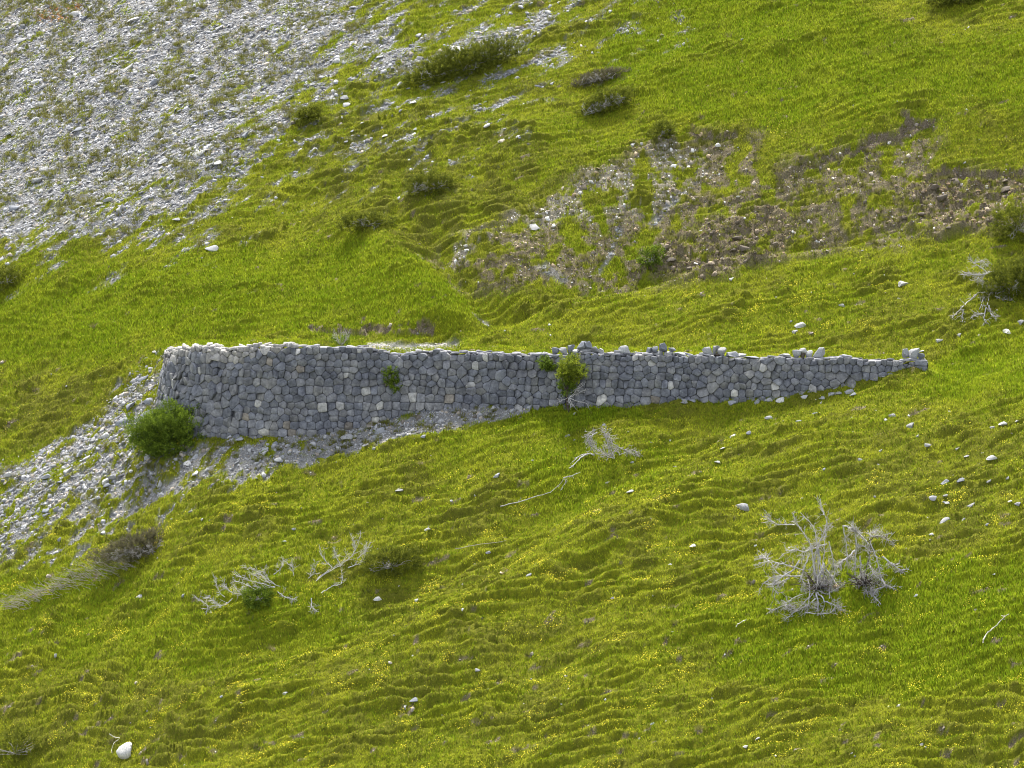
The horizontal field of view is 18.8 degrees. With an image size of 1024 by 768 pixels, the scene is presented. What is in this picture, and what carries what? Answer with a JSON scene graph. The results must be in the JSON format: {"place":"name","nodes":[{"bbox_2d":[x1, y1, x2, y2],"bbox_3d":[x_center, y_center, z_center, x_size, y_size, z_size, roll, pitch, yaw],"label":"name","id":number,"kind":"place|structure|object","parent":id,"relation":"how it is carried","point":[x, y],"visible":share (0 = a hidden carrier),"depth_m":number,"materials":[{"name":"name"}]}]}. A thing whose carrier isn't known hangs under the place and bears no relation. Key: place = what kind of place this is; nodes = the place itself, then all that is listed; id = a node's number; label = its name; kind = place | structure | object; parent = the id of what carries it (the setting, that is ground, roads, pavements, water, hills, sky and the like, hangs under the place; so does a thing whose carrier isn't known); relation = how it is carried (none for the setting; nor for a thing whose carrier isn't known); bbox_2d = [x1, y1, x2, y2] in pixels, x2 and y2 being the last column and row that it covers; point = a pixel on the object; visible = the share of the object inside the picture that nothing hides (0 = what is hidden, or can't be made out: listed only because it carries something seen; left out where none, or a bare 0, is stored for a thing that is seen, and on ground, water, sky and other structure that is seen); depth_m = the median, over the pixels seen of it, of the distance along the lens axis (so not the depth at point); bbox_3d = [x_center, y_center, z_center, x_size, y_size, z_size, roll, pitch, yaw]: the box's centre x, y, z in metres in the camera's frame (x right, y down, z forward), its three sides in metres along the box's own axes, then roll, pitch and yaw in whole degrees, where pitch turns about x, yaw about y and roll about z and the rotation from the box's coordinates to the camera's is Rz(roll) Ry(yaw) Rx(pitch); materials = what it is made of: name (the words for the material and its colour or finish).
{"place":"outdoors","nodes":[
{"label":"outdoors","id":0,"kind":"place"},
{"bbox_2d":[0,0,1023,767],"bbox_3d":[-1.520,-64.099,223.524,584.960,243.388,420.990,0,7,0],"label":"hillside","id":1,"kind":"structure","parent":0,"point":[592,590],"depth_m":128.21,"materials":[{"name":"plant"}]},
{"bbox_2d":[0,263,27,292],"bbox_3d":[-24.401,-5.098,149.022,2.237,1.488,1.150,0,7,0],"label":"juniper","id":2,"kind":"object","parent":1,"relation":"on","point":[7,272],"visible":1,"depth_m":148.92,"materials":[{"name":"plant"}]},
{"bbox_2d":[16,38,26,42],"bbox_3d":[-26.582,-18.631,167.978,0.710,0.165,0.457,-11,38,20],"label":"flat stone","id":3,"kind":"object","parent":1,"relation":"on","point":[19,40],"visible":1,"depth_m":167.87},
{"bbox_2d":[0,721,47,764],"bbox_3d":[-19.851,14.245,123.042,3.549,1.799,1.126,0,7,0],"label":"juniper","id":4,"kind":"object","parent":1,"relation":"on","point":[21,743],"visible":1,"depth_m":122.97,"materials":[{"name":"plant"}]},
{"bbox_2d":[41,474,50,478],"bbox_3d":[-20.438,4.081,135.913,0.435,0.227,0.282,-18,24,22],"label":"rock","id":5,"kind":"object","parent":1,"relation":"on","point":[46,476],"visible":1,"depth_m":135.84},
{"bbox_2d":[63,467,72,474],"bbox_3d":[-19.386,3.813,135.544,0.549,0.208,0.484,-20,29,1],"label":"flat stone","id":6,"kind":"object","parent":1,"relation":"on","point":[66,471],"visible":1,"depth_m":135.44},
{"bbox_2d":[1,538,138,612],"bbox_3d":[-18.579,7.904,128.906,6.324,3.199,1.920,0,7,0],"label":"bleached heath","id":7,"kind":"object","parent":1,"relation":"on","point":[41,589],"visible":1,"depth_m":129.11,"materials":[{"name":"plant"}]},
{"bbox_2d":[69,11,78,15],"bbox_3d":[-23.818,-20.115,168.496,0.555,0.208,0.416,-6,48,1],"label":"flat stone","id":8,"kind":"object","parent":1,"relation":"on","point":[75,13],"visible":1,"depth_m":168.41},
{"bbox_2d":[72,127,83,131],"bbox_3d":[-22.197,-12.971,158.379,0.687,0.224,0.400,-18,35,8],"label":"flat stone","id":9,"kind":"object","parent":1,"relation":"on","point":[77,129],"visible":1,"depth_m":158.26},
{"bbox_2d":[99,432,109,438],"bbox_3d":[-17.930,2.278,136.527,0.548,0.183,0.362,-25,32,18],"label":"flat stone","id":10,"kind":"object","parent":1,"relation":"on","point":[105,435],"visible":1,"depth_m":136.42,"materials":[{"name":"stone"}]},
{"bbox_2d":[103,197,113,201],"bbox_3d":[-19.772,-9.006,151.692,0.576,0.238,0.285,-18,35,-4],"label":"flat stone","id":11,"kind":"object","parent":1,"relation":"on","point":[107,199],"visible":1,"depth_m":151.60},
{"bbox_2d":[107,474,115,479],"bbox_3d":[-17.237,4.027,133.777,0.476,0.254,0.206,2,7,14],"label":"rock","id":12,"kind":"object","parent":1,"relation":"on","point":[112,477],"visible":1,"depth_m":133.70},
{"bbox_2d":[116,204,122,213],"bbox_3d":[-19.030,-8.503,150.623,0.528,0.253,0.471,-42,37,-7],"label":"flat stone","id":13,"kind":"object","parent":1,"relation":"on","point":[119,209],"visible":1,"depth_m":150.52,"materials":[{"name":"stone"}]},
{"bbox_2d":[115,417,127,425],"bbox_3d":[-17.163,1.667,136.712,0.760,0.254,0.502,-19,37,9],"label":"rock","id":14,"kind":"object","parent":1,"relation":"on","point":[117,423],"visible":0.73,"depth_m":136.61,"materials":[{"name":"stone"}]},
{"bbox_2d":[116,742,131,758],"bbox_3d":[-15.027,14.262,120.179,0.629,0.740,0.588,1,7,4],"label":"rock","id":15,"kind":"object","parent":1,"relation":"on","point":[124,750],"visible":1,"depth_m":119.99,"materials":[{"name":"stone"}]},
{"bbox_2d":[121,63,132,71],"bbox_3d":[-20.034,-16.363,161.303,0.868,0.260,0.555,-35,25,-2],"label":"flat stone","id":16,"kind":"object","parent":1,"relation":"on","point":[128,67],"visible":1,"depth_m":161.14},
{"bbox_2d":[85,525,169,567],"bbox_3d":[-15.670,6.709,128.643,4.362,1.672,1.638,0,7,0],"label":"heath shrub","id":17,"kind":"object","parent":1,"relation":"on","point":[120,551],"visible":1,"depth_m":128.55,"materials":[{"name":"plant"}]},
{"bbox_2d":[126,401,135,410],"bbox_3d":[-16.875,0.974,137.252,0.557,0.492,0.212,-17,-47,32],"label":"rock","id":18,"kind":"object","parent":1,"relation":"on","point":[129,405],"visible":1,"depth_m":137.16,"materials":[{"name":"stone"}]},
{"bbox_2d":[137,375,148,381],"bbox_3d":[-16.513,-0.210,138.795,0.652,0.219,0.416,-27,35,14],"label":"rock","id":19,"kind":"object","parent":1,"relation":"on","point":[142,378],"visible":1,"depth_m":138.68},
{"bbox_2d":[143,398,152,403],"bbox_3d":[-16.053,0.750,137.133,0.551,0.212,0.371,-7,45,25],"label":"rock","id":20,"kind":"object","parent":1,"relation":"on","point":[148,400],"visible":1,"depth_m":137.04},
{"bbox_2d":[149,78,159,84],"bbox_3d":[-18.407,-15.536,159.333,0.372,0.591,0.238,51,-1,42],"label":"flat stone","id":21,"kind":"object","parent":1,"relation":"on","point":[154,81],"visible":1,"depth_m":159.23,"materials":[{"name":"stone"}]},
{"bbox_2d":[157,158,167,164],"bbox_3d":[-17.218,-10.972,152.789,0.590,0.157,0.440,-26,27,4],"label":"flat stone","id":22,"kind":"object","parent":1,"relation":"on","point":[163,160],"visible":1,"depth_m":152.70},
{"bbox_2d":[119,395,206,460],"bbox_3d":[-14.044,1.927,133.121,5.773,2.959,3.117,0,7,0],"label":"green bush","id":23,"kind":"object","parent":1,"relation":"on","point":[159,429],"visible":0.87,"depth_m":132.62,"materials":[{"name":"green plant"}]},
{"bbox_2d":[203,109,213,114],"bbox_3d":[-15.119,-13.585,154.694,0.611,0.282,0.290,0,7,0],"label":"flat stone","id":24,"kind":"object","parent":1,"relation":"on","point":[206,111],"visible":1,"depth_m":154.60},
{"bbox_2d":[205,245,218,251],"bbox_3d":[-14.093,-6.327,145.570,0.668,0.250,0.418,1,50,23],"label":"rock","id":25,"kind":"object","parent":1,"relation":"on","point":[213,248],"visible":1,"depth_m":145.45,"materials":[{"name":"stone"}]},
{"bbox_2d":[227,118,237,122],"bbox_3d":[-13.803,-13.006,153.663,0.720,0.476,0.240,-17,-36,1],"label":"flat stone","id":26,"kind":"object","parent":1,"relation":"on","point":[232,120],"visible":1,"depth_m":153.57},
{"bbox_2d":[240,584,273,611],"bbox_3d":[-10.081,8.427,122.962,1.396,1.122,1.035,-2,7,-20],"label":"bush","id":27,"kind":"object","parent":1,"relation":"on","point":[265,594],"visible":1,"depth_m":122.88,"materials":[{"name":"green plant"}]},
{"bbox_2d":[195,557,320,614],"bbox_3d":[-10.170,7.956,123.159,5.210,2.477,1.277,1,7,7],"label":"bleached brush","id":28,"kind":"object","parent":1,"relation":"on","point":[244,578],"visible":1,"depth_m":123.05,"materials":[{"name":"grey wood"}]},
{"bbox_2d":[0,355,529,569],"bbox_3d":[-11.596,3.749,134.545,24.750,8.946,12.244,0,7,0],"label":"rubble","id":29,"kind":"object","parent":1,"relation":"on","point":[295,451],"visible":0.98,"depth_m":131.47,"materials":[{"name":"stone"}]},
{"bbox_2d":[288,101,322,124],"bbox_3d":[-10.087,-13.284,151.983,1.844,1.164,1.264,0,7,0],"label":"juniper","id":30,"kind":"object","parent":1,"relation":"on","point":[310,111],"visible":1,"depth_m":151.82,"materials":[{"name":"plant"}]},
{"bbox_2d":[308,530,371,611],"bbox_3d":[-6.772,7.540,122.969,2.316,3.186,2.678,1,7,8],"label":"bleached brush","id":31,"kind":"object","parent":1,"relation":"on","point":[334,567],"visible":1,"depth_m":123.63,"materials":[{"name":"grey wood"}]},
{"bbox_2d":[329,328,350,345],"bbox_3d":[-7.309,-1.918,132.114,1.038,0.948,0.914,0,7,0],"label":"bare bush","id":32,"kind":"object","parent":1,"relation":"on","point":[342,340],"visible":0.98,"depth_m":132.04,"materials":[{"name":"grey plant"}]},
{"bbox_2d":[340,95,348,99],"bbox_3d":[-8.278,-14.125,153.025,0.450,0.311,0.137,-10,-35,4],"label":"flat stone","id":33,"kind":"object","parent":1,"relation":"on","point":[344,97],"visible":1,"depth_m":152.98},
{"bbox_2d":[340,434,353,439],"bbox_3d":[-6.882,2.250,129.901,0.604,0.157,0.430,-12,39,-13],"label":"flat stone","id":34,"kind":"object","parent":1,"relation":"on","point":[343,437],"visible":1,"depth_m":129.86,"materials":[{"name":"stone"}]},
{"bbox_2d":[0,0,700,538],"bbox_3d":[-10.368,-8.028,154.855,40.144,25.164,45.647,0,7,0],"label":"scree","id":35,"kind":"structure","parent":1,"relation":"on","point":[96,132],"depth_m":156.58,"materials":[{"name":"stone"}]},
{"bbox_2d":[9,205,18,211],"bbox_3d":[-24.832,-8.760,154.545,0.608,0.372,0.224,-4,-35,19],"label":"flat stone","id":36,"kind":"object","parent":35,"relation":"on","point":[11,208],"visible":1,"depth_m":154.47,"materials":[{"name":"stone"}]},
{"bbox_2d":[31,177,42,182],"bbox_3d":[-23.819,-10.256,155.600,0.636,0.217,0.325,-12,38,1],"label":"flat stone","id":37,"kind":"object","parent":35,"relation":"on","point":[35,180],"visible":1,"depth_m":155.50,"materials":[{"name":"stone"}]},
{"bbox_2d":[127,17,139,21],"bbox_3d":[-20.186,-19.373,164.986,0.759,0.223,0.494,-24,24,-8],"label":"flat stone","id":38,"kind":"object","parent":35,"relation":"on","point":[134,19],"visible":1,"depth_m":164.84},
{"bbox_2d":[192,149,205,157],"bbox_3d":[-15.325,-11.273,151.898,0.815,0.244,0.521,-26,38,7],"label":"flat stone","id":39,"kind":"object","parent":35,"relation":"on","point":[196,154],"visible":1,"depth_m":151.75,"materials":[{"name":"stone"}]},
{"bbox_2d":[229,107,239,111],"bbox_3d":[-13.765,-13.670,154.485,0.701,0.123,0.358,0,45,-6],"label":"flat stone","id":40,"kind":"object","parent":35,"relation":"on","point":[233,108],"visible":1,"depth_m":154.44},
{"bbox_2d":[334,209,400,233],"bbox_3d":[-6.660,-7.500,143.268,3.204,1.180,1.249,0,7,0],"label":"juniper","id":41,"kind":"object","parent":1,"relation":"on","point":[363,219],"visible":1,"depth_m":143.14,"materials":[{"name":"plant"}]},
{"bbox_2d":[374,427,385,433],"bbox_3d":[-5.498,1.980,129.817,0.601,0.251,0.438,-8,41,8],"label":"rock","id":42,"kind":"object","parent":1,"relation":"on","point":[380,430],"visible":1,"depth_m":129.72,"materials":[{"name":"stone"}]},
{"bbox_2d":[357,543,425,579],"bbox_3d":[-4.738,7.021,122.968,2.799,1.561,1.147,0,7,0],"label":"juniper","id":43,"kind":"object","parent":1,"relation":"on","point":[404,554],"visible":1,"depth_m":122.86,"materials":[{"name":"plant"}]},
{"bbox_2d":[366,342,459,351],"bbox_3d":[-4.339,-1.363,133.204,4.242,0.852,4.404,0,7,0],"label":"track gravel","id":44,"kind":"structure","parent":1,"relation":"on","point":[384,345],"depth_m":133.09,"materials":[{"name":"gravel"}]},
{"bbox_2d":[403,168,458,196],"bbox_3d":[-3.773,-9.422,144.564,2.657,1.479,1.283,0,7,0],"label":"juniper","id":45,"kind":"object","parent":1,"relation":"on","point":[431,179],"visible":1,"depth_m":144.42,"materials":[{"name":"plant"}]},
{"bbox_2d":[396,32,528,88],"bbox_3d":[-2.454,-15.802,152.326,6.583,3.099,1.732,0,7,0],"label":"juniper","id":46,"kind":"object","parent":1,"relation":"on","point":[471,57],"visible":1,"depth_m":152.08,"materials":[{"name":"plant"}]},
{"bbox_2d":[2,24,1012,765],"bbox_3d":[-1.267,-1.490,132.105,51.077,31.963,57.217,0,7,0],"label":"turf stones","id":47,"kind":"object","parent":1,"relation":"on","point":[504,330],"visible":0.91,"depth_m":130.22,"materials":[{"name":"stone"}]},
{"bbox_2d":[0,0,1023,765],"bbox_3d":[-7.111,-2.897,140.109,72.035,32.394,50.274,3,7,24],"label":"grass tufts","id":48,"kind":"object","parent":1,"relation":"on","point":[230,134],"visible":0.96,"depth_m":152.23,"materials":[{"name":"plant"}]},
{"bbox_2d":[1,0,1023,764],"bbox_3d":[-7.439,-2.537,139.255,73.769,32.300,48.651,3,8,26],"label":"gravel","id":49,"kind":"structure","parent":1,"relation":"on","point":[667,244],"depth_m":140.62,"materials":[{"name":"stone"}]},
{"bbox_2d":[1,2,1023,767],"bbox_3d":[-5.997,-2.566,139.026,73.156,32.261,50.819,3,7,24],"label":"yellow flowers","id":50,"kind":"object","parent":1,"relation":"on","point":[575,568],"visible":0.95,"depth_m":119.59,"materials":[{"name":"yellow plant"}]},
{"bbox_2d":[529,224,539,229],"bbox_3d":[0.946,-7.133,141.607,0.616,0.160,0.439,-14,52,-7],"label":"flat stone","id":51,"kind":"object","parent":1,"relation":"on","point":[533,226],"visible":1,"depth_m":141.55,"materials":[{"name":"stone"}]},
{"bbox_2d":[500,472,579,506],"bbox_3d":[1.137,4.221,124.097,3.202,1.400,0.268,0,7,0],"label":"fallen branch","id":52,"kind":"object","parent":1,"relation":"on","point":[543,494],"visible":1,"depth_m":124.10,"materials":[{"name":"wood"}]},
{"bbox_2d":[156,342,927,439],"bbox_3d":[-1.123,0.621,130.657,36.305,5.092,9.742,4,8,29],"label":"stone wall","id":53,"kind":"structure","parent":1,"relation":"on","point":[253,391],"depth_m":130.31,"materials":[{"name":"grey"}]},
{"bbox_2d":[381,365,402,394],"bbox_3d":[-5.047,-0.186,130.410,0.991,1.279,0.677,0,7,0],"label":"wall plant","id":54,"kind":"object","parent":53,"relation":"attached to","point":[392,379],"depth_m":130.35,"materials":[{"name":"green plant"}]},
{"bbox_2d":[535,355,557,371],"bbox_3d":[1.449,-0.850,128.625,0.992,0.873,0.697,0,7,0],"label":"wall plant","id":55,"kind":"object","parent":53,"relation":"attached to","point":[545,365],"depth_m":128.56,"materials":[{"name":"green plant"}]},
{"bbox_2d":[552,347,558,353],"bbox_3d":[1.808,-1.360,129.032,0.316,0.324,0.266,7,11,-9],"label":"loose block","id":56,"kind":"object","parent":53,"relation":"on","point":[555,350],"depth_m":128.94,"materials":[{"name":"stone"}]},
{"bbox_2d":[559,347,566,353],"bbox_3d":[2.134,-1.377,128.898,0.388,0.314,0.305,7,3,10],"label":"loose block","id":57,"kind":"object","parent":53,"relation":"on","point":[563,350],"depth_m":128.79,"materials":[{"name":"stone"}]},
{"bbox_2d":[567,344,574,353],"bbox_3d":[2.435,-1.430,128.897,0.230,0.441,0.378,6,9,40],"label":"loose block","id":58,"kind":"object","parent":53,"relation":"on","point":[570,347],"depth_m":128.78,"materials":[{"name":"stone"}]},
{"bbox_2d":[577,341,585,349],"bbox_3d":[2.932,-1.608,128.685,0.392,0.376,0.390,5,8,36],"label":"loose block","id":59,"kind":"object","parent":53,"relation":"on","point":[581,345],"depth_m":128.54,"materials":[{"name":"stone"}]},
{"bbox_2d":[585,341,591,348],"bbox_3d":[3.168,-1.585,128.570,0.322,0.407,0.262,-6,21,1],"label":"loose block","id":60,"kind":"object","parent":53,"relation":"on","point":[588,344],"depth_m":128.50,"materials":[{"name":"stone"}]},
{"bbox_2d":[591,346,597,352],"bbox_3d":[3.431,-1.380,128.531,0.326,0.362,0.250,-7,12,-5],"label":"loose block","id":61,"kind":"object","parent":53,"relation":"on","point":[594,349],"depth_m":128.45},
{"bbox_2d":[618,345,629,355],"bbox_3d":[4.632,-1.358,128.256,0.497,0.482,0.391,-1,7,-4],"label":"loose block","id":62,"kind":"object","parent":53,"relation":"on","point":[624,349],"depth_m":128.12,"materials":[{"name":"stone"}]},
{"bbox_2d":[664,351,672,355],"bbox_3d":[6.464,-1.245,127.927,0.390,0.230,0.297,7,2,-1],"label":"loose block","id":63,"kind":"object","parent":53,"relation":"on","point":[666,353],"depth_m":127.81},
{"bbox_2d":[673,352,685,356],"bbox_3d":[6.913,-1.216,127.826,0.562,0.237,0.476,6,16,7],"label":"loose block","id":64,"kind":"object","parent":53,"relation":"on","point":[680,354],"depth_m":127.67,"materials":[{"name":"stone"}]},
{"bbox_2d":[702,347,711,355],"bbox_3d":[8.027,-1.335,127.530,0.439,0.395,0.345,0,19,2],"label":"loose block","id":65,"kind":"object","parent":53,"relation":"on","point":[706,350],"depth_m":127.40,"materials":[{"name":"stone"}]},
{"bbox_2d":[712,346,719,354],"bbox_3d":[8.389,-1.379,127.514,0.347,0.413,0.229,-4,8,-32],"label":"loose block","id":66,"kind":"object","parent":53,"relation":"on","point":[714,350],"depth_m":127.41,"materials":[{"name":"stone"}]},
{"bbox_2d":[717,347,725,355],"bbox_3d":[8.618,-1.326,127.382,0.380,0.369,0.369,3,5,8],"label":"loose block","id":67,"kind":"object","parent":53,"relation":"on","point":[721,351],"depth_m":127.28,"materials":[{"name":"stone"}]},
{"bbox_2d":[726,351,738,357],"bbox_3d":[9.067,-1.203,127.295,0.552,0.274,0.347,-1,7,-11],"label":"loose block","id":68,"kind":"object","parent":53,"relation":"on","point":[734,354],"depth_m":127.20,"materials":[{"name":"stone"}]},
{"bbox_2d":[743,356,758,358],"bbox_3d":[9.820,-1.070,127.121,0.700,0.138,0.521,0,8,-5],"label":"loose block","id":69,"kind":"object","parent":53,"relation":"on","point":[754,357],"depth_m":127.02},
{"bbox_2d":[778,353,790,357],"bbox_3d":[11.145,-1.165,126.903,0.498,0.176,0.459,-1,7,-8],"label":"loose block","id":70,"kind":"object","parent":53,"relation":"on","point":[786,355],"depth_m":126.75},
{"bbox_2d":[792,350,801,356],"bbox_3d":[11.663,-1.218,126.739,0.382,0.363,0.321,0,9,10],"label":"loose block","id":71,"kind":"object","parent":53,"relation":"on","point":[796,353],"depth_m":126.63,"materials":[{"name":"stone"}]},
{"bbox_2d":[805,350,812,356],"bbox_3d":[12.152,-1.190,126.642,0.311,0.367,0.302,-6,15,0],"label":"loose block","id":72,"kind":"object","parent":53,"relation":"on","point":[809,353],"depth_m":126.54,"materials":[{"name":"stone"}]},
{"bbox_2d":[812,347,824,357],"bbox_3d":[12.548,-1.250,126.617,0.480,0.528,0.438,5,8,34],"label":"loose block","id":73,"kind":"object","parent":53,"relation":"on","point":[819,352],"depth_m":126.44,"materials":[{"name":"stone"}]},
{"bbox_2d":[902,348,908,357],"bbox_3d":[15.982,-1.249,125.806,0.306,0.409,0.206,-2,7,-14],"label":"loose block","id":74,"kind":"object","parent":53,"relation":"on","point":[905,353],"depth_m":125.74,"materials":[{"name":"stone"}]},
{"bbox_2d":[909,348,919,358],"bbox_3d":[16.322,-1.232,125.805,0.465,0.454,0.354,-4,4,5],"label":"loose block","id":75,"kind":"object","parent":53,"relation":"on","point":[913,353],"depth_m":125.66,"materials":[{"name":"stone"}]},
{"bbox_2d":[918,353,924,358],"bbox_3d":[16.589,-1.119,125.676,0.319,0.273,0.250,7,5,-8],"label":"loose block","id":76,"kind":"object","parent":53,"relation":"on","point":[921,355],"depth_m":125.62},
{"bbox_3d":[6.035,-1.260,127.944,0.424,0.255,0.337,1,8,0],"label":"loose block","id":77,"kind":"object","parent":53,"relation":"on","visible":0},
{"bbox_2d":[652,346,657,352],"bbox_3d":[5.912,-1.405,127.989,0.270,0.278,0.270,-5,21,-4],"label":"loose block","id":78,"kind":"object","parent":77,"relation":"on","point":[654,349],"depth_m":127.91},
{"bbox_2d":[659,343,666,351],"bbox_3d":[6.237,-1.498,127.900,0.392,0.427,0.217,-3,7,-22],"label":"loose block","id":79,"kind":"object","parent":77,"relation":"on","point":[662,347],"depth_m":127.83,"materials":[{"name":"stone"}]},
{"bbox_2d":[555,350,590,411],"bbox_3d":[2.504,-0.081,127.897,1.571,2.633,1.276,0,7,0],"label":"wall tree","id":80,"kind":"object","parent":1,"relation":"on","point":[569,367],"visible":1,"depth_m":127.80,"materials":[{"name":"green plant"}]},
{"bbox_2d":[570,453,594,467],"bbox_3d":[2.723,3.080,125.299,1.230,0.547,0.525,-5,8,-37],"label":"fallen branch","id":81,"kind":"object","parent":1,"relation":"on","point":[581,457],"visible":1,"depth_m":125.43,"materials":[{"name":"grey wood"}]},
{"bbox_2d":[578,184,586,189],"bbox_3d":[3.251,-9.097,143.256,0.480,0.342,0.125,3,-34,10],"label":"rock","id":82,"kind":"object","parent":1,"relation":"on","point":[583,187],"visible":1,"depth_m":143.19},
{"bbox_2d":[567,65,630,87],"bbox_3d":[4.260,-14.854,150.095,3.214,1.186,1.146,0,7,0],"label":"heath shrub","id":83,"kind":"object","parent":1,"relation":"on","point":[588,76],"visible":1,"depth_m":150.01,"materials":[{"name":"plant"}]},
{"bbox_2d":[573,82,635,116],"bbox_3d":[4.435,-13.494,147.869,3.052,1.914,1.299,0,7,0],"label":"juniper","id":84,"kind":"object","parent":1,"relation":"on","point":[610,96],"visible":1,"depth_m":147.76,"materials":[{"name":"plant"}]},
{"bbox_2d":[583,424,641,460],"bbox_3d":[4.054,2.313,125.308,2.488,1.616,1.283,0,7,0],"label":"dead shrub","id":85,"kind":"object","parent":1,"relation":"on","point":[611,444],"visible":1,"depth_m":125.07,"materials":[{"name":"grey wood"}]},
{"bbox_2d":[636,243,666,269],"bbox_3d":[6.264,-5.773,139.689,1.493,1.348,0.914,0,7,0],"label":"juniper","id":86,"kind":"object","parent":1,"relation":"on","point":[646,253],"visible":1,"depth_m":139.63,"materials":[{"name":"green plant"}]},
{"bbox_2d":[646,116,677,141],"bbox_3d":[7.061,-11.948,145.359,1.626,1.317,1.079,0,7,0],"label":"juniper","id":87,"kind":"object","parent":1,"relation":"on","point":[663,129],"visible":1,"depth_m":145.26,"materials":[{"name":"plant"}]},
{"bbox_2d":[666,257,675,261],"bbox_3d":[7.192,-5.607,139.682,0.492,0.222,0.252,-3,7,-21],"label":"rock","id":88,"kind":"object","parent":1,"relation":"on","point":[670,259],"visible":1,"depth_m":139.65,"materials":[{"name":"stone"}]},
{"bbox_2d":[735,503,748,511],"bbox_3d":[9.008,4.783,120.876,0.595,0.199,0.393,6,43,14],"label":"flat stone","id":89,"kind":"object","parent":1,"relation":"on","point":[743,506],"visible":1,"depth_m":120.77,"materials":[{"name":"stone"}]},
{"bbox_2d":[739,245,749,251],"bbox_3d":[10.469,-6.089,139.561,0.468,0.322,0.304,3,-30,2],"label":"rock","id":90,"kind":"object","parent":1,"relation":"on","point":[741,248],"visible":1,"depth_m":139.48,"materials":[{"name":"stone"}]},
{"bbox_2d":[776,397,783,402],"bbox_3d":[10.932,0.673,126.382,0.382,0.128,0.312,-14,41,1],"label":"rock","id":91,"kind":"object","parent":1,"relation":"on","point":[780,400],"visible":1,"depth_m":126.32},
{"bbox_2d":[794,322,805,327],"bbox_3d":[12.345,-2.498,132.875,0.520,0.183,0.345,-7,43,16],"label":"flat stone","id":92,"kind":"object","parent":1,"relation":"on","point":[800,325],"visible":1,"depth_m":132.80,"materials":[{"name":"stone"}]},
{"bbox_2d":[753,496,854,620],"bbox_3d":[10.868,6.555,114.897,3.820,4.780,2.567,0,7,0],"label":"dead shrub","id":93,"kind":"object","parent":1,"relation":"on","point":[818,585],"visible":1,"depth_m":115.09,"materials":[{"name":"grey wood"}]},
{"bbox_2d":[844,389,853,393],"bbox_3d":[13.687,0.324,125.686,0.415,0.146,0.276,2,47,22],"label":"flat stone","id":94,"kind":"object","parent":1,"relation":"on","point":[849,391],"visible":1,"depth_m":125.63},
{"bbox_2d":[837,519,909,604],"bbox_3d":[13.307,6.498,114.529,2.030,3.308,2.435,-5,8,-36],"label":"dead shrub","id":95,"kind":"object","parent":1,"relation":"on","point":[863,581],"visible":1,"depth_m":114.54,"materials":[{"name":"grey wood"}]},
{"bbox_2d":[898,281,906,286],"bbox_3d":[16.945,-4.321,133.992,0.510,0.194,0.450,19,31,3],"label":"flat stone","id":96,"kind":"object","parent":1,"relation":"on","point":[901,283],"visible":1,"depth_m":133.90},
{"bbox_2d":[929,495,936,500],"bbox_3d":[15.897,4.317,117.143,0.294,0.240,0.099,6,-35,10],"label":"flat stone","id":97,"kind":"object","parent":1,"relation":"on","point":[932,498],"visible":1,"depth_m":117.10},
{"bbox_2d":[930,184,938,189],"bbox_3d":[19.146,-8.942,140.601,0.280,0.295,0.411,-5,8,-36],"label":"rock","id":98,"kind":"object","parent":1,"relation":"on","point":[934,186],"visible":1,"depth_m":140.47,"materials":[{"name":"stone"}]},
{"bbox_2d":[937,194,947,201],"bbox_3d":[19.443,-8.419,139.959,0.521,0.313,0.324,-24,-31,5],"label":"rock","id":99,"kind":"object","parent":1,"relation":"on","point":[942,197],"visible":1,"depth_m":139.85,"materials":[{"name":"stone"}]},
{"bbox_2d":[940,517,949,522],"bbox_3d":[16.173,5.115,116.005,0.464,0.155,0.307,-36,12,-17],"label":"flat stone","id":100,"kind":"object","parent":1,"relation":"on","point":[944,519],"visible":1,"depth_m":115.92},
{"bbox_2d":[925,0,978,7],"bbox_3d":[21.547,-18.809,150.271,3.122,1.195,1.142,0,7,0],"label":"juniper","id":101,"kind":"object","parent":1,"relation":"on","point":[940,2],"visible":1,"depth_m":150.08,"materials":[{"name":"plant"}]},
{"bbox_2d":[949,178,959,183],"bbox_3d":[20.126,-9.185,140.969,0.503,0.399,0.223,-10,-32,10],"label":"rock","id":102,"kind":"object","parent":1,"relation":"on","point":[955,180],"visible":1,"depth_m":140.91,"materials":[{"name":"stone"}]},
{"bbox_2d":[950,254,1011,326],"bbox_3d":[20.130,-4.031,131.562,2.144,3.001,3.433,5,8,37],"label":"dead shrub","id":103,"kind":"object","parent":1,"relation":"on","point":[974,276],"visible":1,"depth_m":131.74,"materials":[{"name":"grey wood"}]},
{"bbox_2d":[986,455,996,459],"bbox_3d":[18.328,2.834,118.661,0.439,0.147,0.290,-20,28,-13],"label":"flat stone","id":104,"kind":"object","parent":1,"relation":"on","point":[990,457],"visible":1,"depth_m":118.58,"materials":[{"name":"stone"}]},
{"bbox_2d":[982,614,1008,642],"bbox_3d":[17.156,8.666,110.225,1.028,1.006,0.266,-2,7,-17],"label":"fallen branch","id":105,"kind":"object","parent":1,"relation":"on","point":[994,626],"visible":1,"depth_m":110.25,"materials":[{"name":"grey wood"}]},
{"bbox_2d":[973,255,1023,303],"bbox_3d":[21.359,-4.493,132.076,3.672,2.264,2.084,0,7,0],"label":"juniper","id":106,"kind":"object","parent":1,"relation":"on","point":[1003,277],"visible":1,"depth_m":131.75,"materials":[{"name":"plant"}]},
{"bbox_2d":[1000,186,1010,192],"bbox_3d":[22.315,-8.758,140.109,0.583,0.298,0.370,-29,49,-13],"label":"rock","id":107,"kind":"object","parent":1,"relation":"on","point":[1005,189],"visible":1,"depth_m":140.01,"materials":[{"name":"stone"}]},
{"bbox_2d":[988,197,1023,242],"bbox_3d":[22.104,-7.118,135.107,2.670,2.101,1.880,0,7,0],"label":"juniper","id":108,"kind":"object","parent":1,"relation":"on","point":[1012,211],"visible":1,"depth_m":135.04,"materials":[{"name":"plant"}]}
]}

